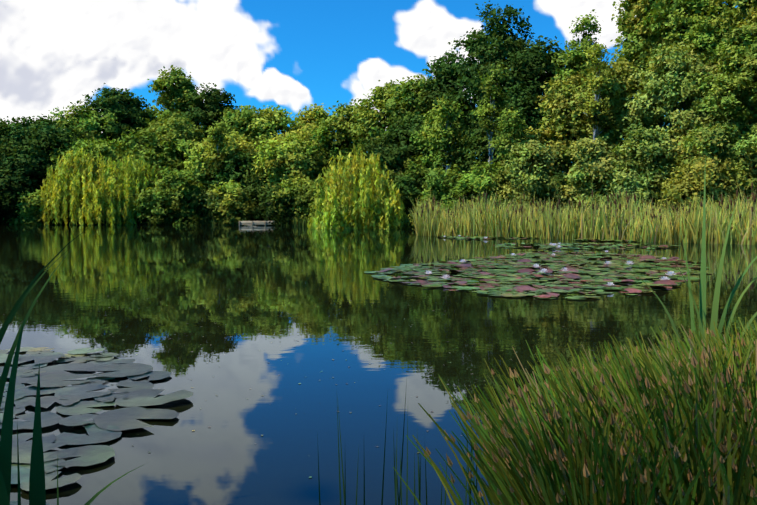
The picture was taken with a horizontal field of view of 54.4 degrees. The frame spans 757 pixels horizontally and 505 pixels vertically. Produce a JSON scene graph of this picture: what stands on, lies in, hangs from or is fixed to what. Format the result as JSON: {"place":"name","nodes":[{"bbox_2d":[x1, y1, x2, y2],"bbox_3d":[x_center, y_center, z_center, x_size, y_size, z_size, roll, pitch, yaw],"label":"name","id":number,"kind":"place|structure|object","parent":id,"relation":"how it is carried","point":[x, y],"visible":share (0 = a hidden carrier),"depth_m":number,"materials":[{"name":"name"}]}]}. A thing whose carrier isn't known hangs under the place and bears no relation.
{"place":"outdoors","nodes":[
{"label":"outdoors","id":0,"kind":"place"},
{"bbox_2d":[146,220,297,225],"bbox_3d":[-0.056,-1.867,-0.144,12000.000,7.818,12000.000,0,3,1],"label":"ground","id":1,"kind":"structure","parent":0,"point":[259,223],"depth_m":77.12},
{"bbox_2d":[0,139,49,224],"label":"tree","id":2,"kind":"object","parent":1,"relation":"on","point":[12,169],"visible":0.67,"depth_m":81.03,"materials":[{"name":"green plant"}]},
{"bbox_2d":[3,189,68,224],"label":"bush","id":3,"kind":"object","parent":1,"relation":"on","point":[30,208],"visible":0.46,"depth_m":79.74,"materials":[{"name":"green plant"}]},
{"bbox_2d":[0,114,89,190],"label":"tree","id":4,"kind":"object","parent":1,"relation":"on","point":[43,135],"visible":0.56,"depth_m":84.29,"materials":[{"name":"green plant"}]},
{"bbox_2d":[38,147,117,224],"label":"willow","id":5,"kind":"object","parent":1,"relation":"on","point":[58,191],"visible":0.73,"depth_m":79.61,"materials":[{"name":"green plant"}]},
{"bbox_2d":[56,208,103,224],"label":"bush","id":6,"kind":"object","parent":1,"relation":"on","point":[77,222],"depth_m":81.98,"materials":[{"name":"green plant"}]},
{"bbox_2d":[42,131,133,174],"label":"tree","id":7,"kind":"object","parent":1,"relation":"on","point":[102,147],"visible":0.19,"depth_m":84.58,"materials":[{"name":"green plant"}]},
{"bbox_2d":[48,100,136,145],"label":"tree","id":8,"kind":"object","parent":1,"relation":"on","point":[83,118],"visible":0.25,"depth_m":93.98,"materials":[{"name":"green plant"}]},
{"bbox_2d":[61,176,136,224],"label":"willow","id":9,"kind":"object","parent":1,"relation":"on","point":[102,196],"visible":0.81,"depth_m":79.01,"materials":[{"name":"green plant"}]},
{"bbox_2d":[76,83,159,143],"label":"tree","id":10,"kind":"object","parent":1,"relation":"on","point":[124,107],"visible":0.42,"depth_m":96.95,"materials":[{"name":"green plant"}]},
{"bbox_2d":[92,153,161,224],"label":"willow","id":11,"kind":"object","parent":1,"relation":"on","point":[130,178],"visible":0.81,"depth_m":81.06,"materials":[{"name":"green plant"}]},
{"bbox_2d":[106,127,177,186],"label":"tree","id":12,"kind":"object","parent":1,"relation":"on","point":[144,145],"visible":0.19,"depth_m":86.06,"materials":[{"name":"green plant"}]},
{"bbox_2d":[127,183,160,224],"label":"bush","id":13,"kind":"object","parent":1,"relation":"on","point":[142,220],"visible":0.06,"depth_m":81.31,"materials":[{"name":"green plant"}]},
{"bbox_2d":[150,185,178,220],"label":"bush","id":14,"kind":"object","parent":1,"relation":"on","point":[163,215],"visible":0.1,"depth_m":81.31,"materials":[{"name":"green plant"}]},
{"bbox_2d":[138,65,203,135],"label":"tree","id":15,"kind":"object","parent":1,"relation":"on","point":[171,98],"visible":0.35,"depth_m":99.66,"materials":[{"name":"green plant"}]},
{"bbox_2d":[149,116,205,178],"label":"tree","id":16,"kind":"object","parent":1,"relation":"on","point":[176,133],"visible":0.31,"depth_m":87.20,"materials":[{"name":"green plant"}]},
{"bbox_2d":[131,166,224,224],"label":"bush","id":17,"kind":"object","parent":1,"relation":"on","point":[177,184],"visible":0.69,"depth_m":79.36,"materials":[{"name":"green plant"}]},
{"bbox_2d":[175,189,207,222],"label":"bush","id":18,"kind":"object","parent":1,"relation":"on","point":[179,215],"visible":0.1,"depth_m":79.89,"materials":[{"name":"green plant"}]},
{"bbox_2d":[3,215,414,227],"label":"bank sedge","id":19,"kind":"object","parent":1,"relation":"on","point":[302,223],"visible":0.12,"depth_m":79.03,"materials":[{"name":"green plant"}]},
{"bbox_2d":[174,82,248,140],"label":"tree","id":20,"kind":"object","parent":1,"relation":"on","point":[207,114],"visible":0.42,"depth_m":97.27,"materials":[{"name":"green plant"}]},
{"bbox_2d":[181,131,254,213],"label":"tree","id":21,"kind":"object","parent":1,"relation":"on","point":[196,164],"visible":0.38,"depth_m":84.67,"materials":[{"name":"green plant"}]},
{"bbox_2d":[203,123,234,190],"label":"tree","id":22,"kind":"object","parent":1,"relation":"on","point":[217,134],"visible":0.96,"depth_m":83.26,"materials":[{"name":"green plant"}]},
{"bbox_2d":[190,190,247,224],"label":"bush","id":23,"kind":"object","parent":1,"relation":"on","point":[214,201],"visible":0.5,"depth_m":79.60,"materials":[{"name":"green plant"}]},
{"bbox_2d":[208,179,261,224],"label":"bush","id":24,"kind":"object","parent":1,"relation":"on","point":[233,205],"visible":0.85,"depth_m":78.65,"materials":[{"name":"green plant"}]},
{"bbox_2d":[210,105,265,153],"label":"tree","id":25,"kind":"object","parent":1,"relation":"on","point":[236,120],"visible":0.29,"depth_m":94.21,"materials":[{"name":"green plant"}]},
{"bbox_2d":[207,147,283,217],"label":"tree","id":26,"kind":"object","parent":1,"relation":"on","point":[245,167],"visible":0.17,"depth_m":83.01,"materials":[{"name":"green plant"}]},
{"bbox_2d":[232,181,276,220],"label":"bush","id":27,"kind":"object","parent":1,"relation":"on","point":[258,198],"visible":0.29,"depth_m":79.79,"materials":[{"name":"green plant"}]},
{"bbox_2d":[239,203,272,225],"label":"fishing platform","id":28,"kind":"structure","parent":1,"relation":"on","point":[257,222],"depth_m":74.00,"materials":[{"name":"grey wood"}]},
{"bbox_2d":[240,105,301,155],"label":"tree","id":29,"kind":"object","parent":1,"relation":"on","point":[275,122],"visible":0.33,"depth_m":93.82,"materials":[{"name":"green plant"}]},
{"bbox_2d":[258,183,302,225],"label":"bush","id":30,"kind":"object","parent":1,"relation":"on","point":[282,217],"visible":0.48,"depth_m":73.21,"materials":[{"name":"green plant"}]},
{"bbox_2d":[243,130,337,189],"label":"tree","id":31,"kind":"object","parent":1,"relation":"on","point":[300,156],"visible":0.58,"depth_m":80.09,"materials":[{"name":"green plant"}]},
{"bbox_2d":[268,176,314,222],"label":"bush","id":32,"kind":"object","parent":1,"relation":"on","point":[300,181],"visible":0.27,"depth_m":72.73,"materials":[{"name":"green plant"}]},
{"bbox_2d":[285,177,324,217],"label":"bush","id":33,"kind":"object","parent":1,"relation":"on","point":[307,196],"visible":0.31,"depth_m":71.74,"materials":[{"name":"green plant"}]},
{"bbox_2d":[268,103,343,163],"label":"tree","id":34,"kind":"object","parent":1,"relation":"on","point":[312,116],"visible":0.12,"depth_m":91.97,"materials":[{"name":"green plant"}]},
{"bbox_2d":[303,190,335,220],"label":"bush","id":35,"kind":"object","parent":1,"relation":"on","point":[313,210],"visible":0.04,"depth_m":66.99,"materials":[{"name":"green plant"}]},
{"bbox_2d":[315,161,343,191],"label":"tree","id":36,"kind":"object","parent":1,"relation":"on","point":[327,177],"depth_m":68.10,"materials":[{"name":"green plant"}]},
{"bbox_2d":[307,184,364,228],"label":"willow","id":37,"kind":"object","parent":1,"relation":"on","point":[346,222],"visible":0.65,"depth_m":57.48,"materials":[{"name":"green plant"}]},
{"bbox_2d":[308,100,373,164],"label":"tree","id":38,"kind":"object","parent":1,"relation":"on","point":[339,122],"visible":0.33,"depth_m":87.49,"materials":[{"name":"green plant"}]},
{"bbox_2d":[313,143,401,228],"bbox_3d":[-1.542,-4.848,60.224,7.574,7.963,8.185,0,3,1],"label":"willow","id":39,"kind":"object","parent":1,"relation":"on","point":[356,177],"visible":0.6,"depth_m":58.05,"materials":[{"name":"green plant"}]},
{"bbox_2d":[357,174,407,228],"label":"willow","id":40,"kind":"object","parent":1,"relation":"on","point":[393,209],"visible":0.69,"depth_m":57.45,"materials":[{"name":"green plant"}]},
{"bbox_2d":[347,79,424,174],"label":"tree","id":41,"kind":"object","parent":1,"relation":"on","point":[364,129],"visible":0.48,"depth_m":81.96,"materials":[{"name":"green plant"}]},
{"bbox_2d":[358,112,438,176],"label":"tree","id":42,"kind":"object","parent":1,"relation":"on","point":[398,151],"visible":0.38,"depth_m":70.71,"materials":[{"name":"green plant"}]},
{"bbox_2d":[387,170,425,189],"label":"bush","id":43,"kind":"object","parent":1,"relation":"on","point":[392,173],"depth_m":63.87,"materials":[{"name":"green plant"}]},
{"bbox_2d":[388,172,426,223],"bbox_3d":[1.687,-3.931,61.910,5.602,5.616,4.942,2,4,39],"label":"bush","id":44,"kind":"object","parent":1,"relation":"on","point":[404,184],"visible":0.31,"depth_m":60.34,"materials":[{"name":"green plant"}]},
{"bbox_2d":[394,156,428,211],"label":"bush","id":45,"kind":"object","parent":1,"relation":"on","point":[416,173],"visible":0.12,"depth_m":61.71,"materials":[{"name":"green plant"}]},
{"bbox_2d":[385,74,441,128],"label":"tree","id":46,"kind":"object","parent":1,"relation":"on","point":[405,89],"visible":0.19,"depth_m":79.26,"materials":[{"name":"green plant"}]},
{"bbox_2d":[400,164,470,228],"bbox_3d":[4.681,-3.809,57.547,6.105,6.162,5.045,2,4,37],"label":"bush","id":47,"kind":"object","parent":1,"relation":"on","point":[441,183],"visible":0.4,"depth_m":56.92,"materials":[{"name":"green plant"}]},
{"bbox_2d":[419,180,456,205],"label":"bush","id":48,"kind":"object","parent":1,"relation":"on","point":[426,191],"depth_m":59.24,"materials":[{"name":"green plant"}]},
{"bbox_2d":[405,48,474,117],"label":"tree","id":49,"kind":"object","parent":1,"relation":"on","point":[441,80],"visible":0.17,"depth_m":77.82,"materials":[{"name":"green plant"}]},
{"bbox_2d":[406,102,481,188],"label":"tree","id":50,"kind":"object","parent":1,"relation":"on","point":[431,158],"visible":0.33,"depth_m":67.83,"materials":[{"name":"green plant"}]},
{"bbox_2d":[424,96,466,171],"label":"birch","id":51,"kind":"object","parent":1,"relation":"on","point":[441,137],"visible":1,"depth_m":64.44,"materials":[{"name":"green plant"}]},
{"bbox_2d":[438,171,472,203],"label":"bush","id":52,"kind":"object","parent":1,"relation":"on","point":[455,196],"depth_m":57.59,"materials":[{"name":"green plant"}]},
{"bbox_2d":[442,159,519,211],"bbox_3d":[7.588,-3.327,54.063,6.398,7.048,5.542,0,3,1],"label":"bush","id":53,"kind":"object","parent":1,"relation":"on","point":[489,176],"visible":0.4,"depth_m":53.70,"materials":[{"name":"green plant"}]},
{"bbox_2d":[456,106,511,177],"bbox_3d":[10.245,-7.859,65.167,7.208,10.110,7.151,0,3,1],"label":"tree","id":54,"kind":"object","parent":1,"relation":"on","point":[474,139],"visible":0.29,"depth_m":63.98,"materials":[{"name":"green plant"}]},
{"bbox_2d":[471,64,511,163],"bbox_3d":[9.071,-8.680,59.124,2.950,13.031,3.507,2,4,32],"label":"birch","id":55,"kind":"object","parent":1,"relation":"on","point":[493,98],"visible":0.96,"depth_m":58.79,"materials":[{"name":"green plant"}]},
{"bbox_2d":[433,1,552,130],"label":"tree","id":56,"kind":"object","parent":1,"relation":"on","point":[495,47],"visible":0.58,"depth_m":72.59,"materials":[{"name":"green plant"}]},
{"bbox_2d":[486,107,528,179],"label":"birch","id":57,"kind":"object","parent":1,"relation":"on","point":[510,125],"visible":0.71,"depth_m":54.10,"materials":[{"name":"green plant"}]},
{"bbox_2d":[502,179,523,202],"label":"bush","id":58,"kind":"object","parent":1,"relation":"on","point":[514,188],"depth_m":53.73,"materials":[{"name":"green plant"}]},
{"bbox_2d":[475,83,560,181],"bbox_3d":[12.906,-8.728,63.854,8.902,12.116,7.456,0,3,1],"label":"tree","id":59,"kind":"object","parent":1,"relation":"on","point":[522,103],"visible":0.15,"depth_m":62.93,"materials":[{"name":"green plant"}]},
{"bbox_2d":[492,137,572,212],"bbox_3d":[11.103,-3.904,51.407,5.840,8.133,5.706,-2,3,-29],"label":"bush","id":60,"kind":"object","parent":1,"relation":"on","point":[534,176],"visible":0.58,"depth_m":50.53,"materials":[{"name":"green plant"}]},
{"bbox_2d":[516,35,565,117],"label":"tree","id":61,"kind":"object","parent":1,"relation":"on","point":[550,53],"visible":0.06,"depth_m":71.38,"materials":[{"name":"green plant"}]},
{"bbox_2d":[499,71,613,182],"bbox_3d":[15.123,-8.759,61.085,10.564,12.157,7.252,0,3,1],"label":"tree","id":62,"kind":"object","parent":1,"relation":"on","point":[565,103],"visible":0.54,"depth_m":59.53,"materials":[{"name":"green plant"}]},
{"bbox_2d":[543,171,570,210],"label":"bush","id":63,"kind":"object","parent":1,"relation":"on","point":[561,178],"visible":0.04,"depth_m":53.75,"materials":[{"name":"green plant"}]},
{"bbox_2d":[541,46,599,164],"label":"tree","id":64,"kind":"object","parent":1,"relation":"on","point":[561,72],"visible":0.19,"depth_m":69.55,"materials":[{"name":"green plant"}]},
{"bbox_2d":[393,314,756,504],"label":"rush tussocks","id":65,"kind":"object","parent":1,"relation":"on","point":[669,425],"visible":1,"depth_m":1.74,"materials":[{"name":"green plant"}]},
{"bbox_2d":[560,9,609,91],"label":"birch","id":66,"kind":"object","parent":1,"relation":"on","point":[586,22],"visible":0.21,"depth_m":69.34,"materials":[{"name":"green plant"}]},
{"bbox_2d":[559,161,622,198],"bbox_3d":[15.551,-3.326,53.465,6.941,6.819,5.477,0,3,1],"label":"bush","id":67,"kind":"object","parent":1,"relation":"on","point":[585,178],"depth_m":53.02,"materials":[{"name":"green plant"}]},
{"bbox_2d":[549,136,637,213],"bbox_3d":[14.432,-3.881,49.561,6.321,8.019,5.905,0,3,1],"label":"bush","id":68,"kind":"object","parent":1,"relation":"on","point":[594,157],"visible":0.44,"depth_m":48.58,"materials":[{"name":"green plant"}]},
{"bbox_2d":[575,39,621,141],"bbox_3d":[16.722,-9.123,56.169,3.895,13.964,3.533,-2,4,-34],"label":"birch","id":69,"kind":"object","parent":1,"relation":"on","point":[596,119],"visible":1,"depth_m":55.28,"materials":[{"name":"green plant"}]},
{"bbox_2d":[559,57,671,173],"bbox_3d":[18.979,-9.036,58.687,7.330,13.108,9.393,-3,4,-41],"label":"tree","id":70,"kind":"object","parent":1,"relation":"on","point":[624,83],"visible":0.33,"depth_m":56.84,"materials":[{"name":"green plant"}]},
{"bbox_2d":[580,0,673,113],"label":"tree","id":71,"kind":"object","parent":1,"relation":"on","point":[631,53],"visible":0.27,"depth_m":64.38,"materials":[{"name":"green plant"}]},
{"bbox_2d":[591,121,683,211],"bbox_3d":[17.114,-4.020,48.400,6.171,9.016,6.500,0,3,1],"label":"bush","id":72,"kind":"object","parent":1,"relation":"on","point":[649,160],"visible":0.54,"depth_m":46.75,"materials":[{"name":"green plant"}]},
{"bbox_2d":[647,155,690,211],"bbox_3d":[20.238,-3.855,50.370,5.956,6.527,6.278,-1,3,-19],"label":"bush","id":73,"kind":"object","parent":1,"relation":"on","point":[679,160],"visible":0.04,"depth_m":49.51,"materials":[{"name":"green plant"}]},
{"bbox_2d":[612,0,726,125],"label":"tree","id":74,"kind":"object","parent":1,"relation":"on","point":[641,6],"visible":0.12,"depth_m":62.37,"materials":[{"name":"green plant"}]},
{"bbox_2d":[621,38,736,159],"bbox_3d":[22.802,-9.254,54.655,7.990,14.152,8.035,-3,4,-40],"label":"tree","id":75,"kind":"object","parent":1,"relation":"on","point":[667,61],"visible":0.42,"depth_m":53.93,"materials":[{"name":"green plant"}]},
{"bbox_2d":[642,0,753,70],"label":"tree","id":76,"kind":"object","parent":1,"relation":"on","point":[675,10],"visible":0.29,"depth_m":58.11,"materials":[{"name":"green plant"}]},
{"bbox_2d":[656,1,739,137],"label":"tree","id":77,"kind":"object","parent":1,"relation":"on","point":[706,29],"visible":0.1,"depth_m":54.95,"materials":[{"name":"green plant"}]},
{"bbox_2d":[649,121,756,213],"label":"bush","id":78,"kind":"object","parent":1,"relation":"on","point":[717,167],"visible":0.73,"depth_m":43.96,"materials":[{"name":"green plant"}]},
{"bbox_2d":[670,54,756,166],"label":"tree","id":79,"kind":"object","parent":1,"relation":"on","point":[733,120],"visible":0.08,"depth_m":51.62,"materials":[{"name":"green plant"}]},
{"bbox_2d":[684,22,756,165],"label":"tree","id":80,"kind":"object","parent":1,"relation":"on","point":[733,46],"visible":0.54,"depth_m":50.10,"materials":[{"name":"green plant"}]},
{"bbox_2d":[708,0,756,30],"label":"tree","id":81,"kind":"object","parent":1,"relation":"on","point":[750,16],"visible":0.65,"depth_m":54.47,"materials":[{"name":"green plant"}]},
{"bbox_2d":[732,130,756,206],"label":"bush","id":82,"kind":"object","parent":1,"relation":"on","point":[749,151],"visible":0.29,"depth_m":43.27,"materials":[{"name":"green plant"}]},
{"bbox_2d":[740,54,756,152],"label":"tree","id":83,"kind":"object","parent":1,"relation":"on","point":[752,63],"visible":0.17,"depth_m":48.53,"materials":[{"name":"green plant"}]},
{"bbox_2d":[0,0,635,129],"bbox_3d":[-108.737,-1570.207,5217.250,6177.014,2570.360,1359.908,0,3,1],"label":"cloud","id":84,"kind":"structure","parent":0,"point":[59,54],"depth_m":5520.60,"materials":[{"name":"white"}]},
{"bbox_2d":[0,224,756,504],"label":"pond water","id":85,"kind":"structure","parent":0,"point":[151,287],"depth_m":6.92,"materials":[{"name":"liquid"}]},
{"bbox_2d":[0,347,192,504],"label":"lily pads","id":86,"kind":"object","parent":85,"relation":"on","point":[107,426],"visible":0.85,"depth_m":4.38,"materials":[{"name":"green plant"}]},
{"bbox_2d":[0,173,756,504],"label":"reeds","id":87,"kind":"object","parent":85,"relation":"on","point":[36,481],"visible":0.79,"depth_m":2.55,"materials":[{"name":"green plant"}]},
{"bbox_2d":[47,242,730,477],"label":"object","id":88,"kind":"object","parent":85,"relation":"on","point":[332,359],"visible":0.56,"depth_m":5.34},
{"bbox_2d":[364,251,707,298],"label":"lily pads","id":89,"kind":"object","parent":85,"relation":"on","point":[504,288],"visible":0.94,"depth_m":13.88,"materials":[{"name":"green plant"}]},
{"bbox_2d":[424,250,674,285],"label":"water lily flowers","id":90,"kind":"object","parent":89,"relation":"on","point":[670,273],"visible":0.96,"depth_m":13.56,"materials":[{"name":"white plant"}]},
{"bbox_2d":[438,236,679,248],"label":"lily pads","id":91,"kind":"object","parent":85,"relation":"on","point":[563,246],"visible":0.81,"depth_m":26.73,"materials":[{"name":"green plant"}]},
{"bbox_2d":[443,235,559,247],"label":"water lilies","id":92,"kind":"object","parent":91,"relation":"on","point":[555,244],"visible":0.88,"depth_m":25.45,"materials":[{"name":"white plant"}]},
{"bbox_2d":[408,176,756,244],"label":"reed bed","id":93,"kind":"object","parent":85,"relation":"on","point":[741,232],"visible":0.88,"depth_m":33.44,"materials":[{"name":"green plant"}]},
{"bbox_2d":[89,0,751,160],"label":"sky","id":94,"kind":"structure","parent":0,"point":[322,45],"materials":[{"name":"blue"}]}
]}

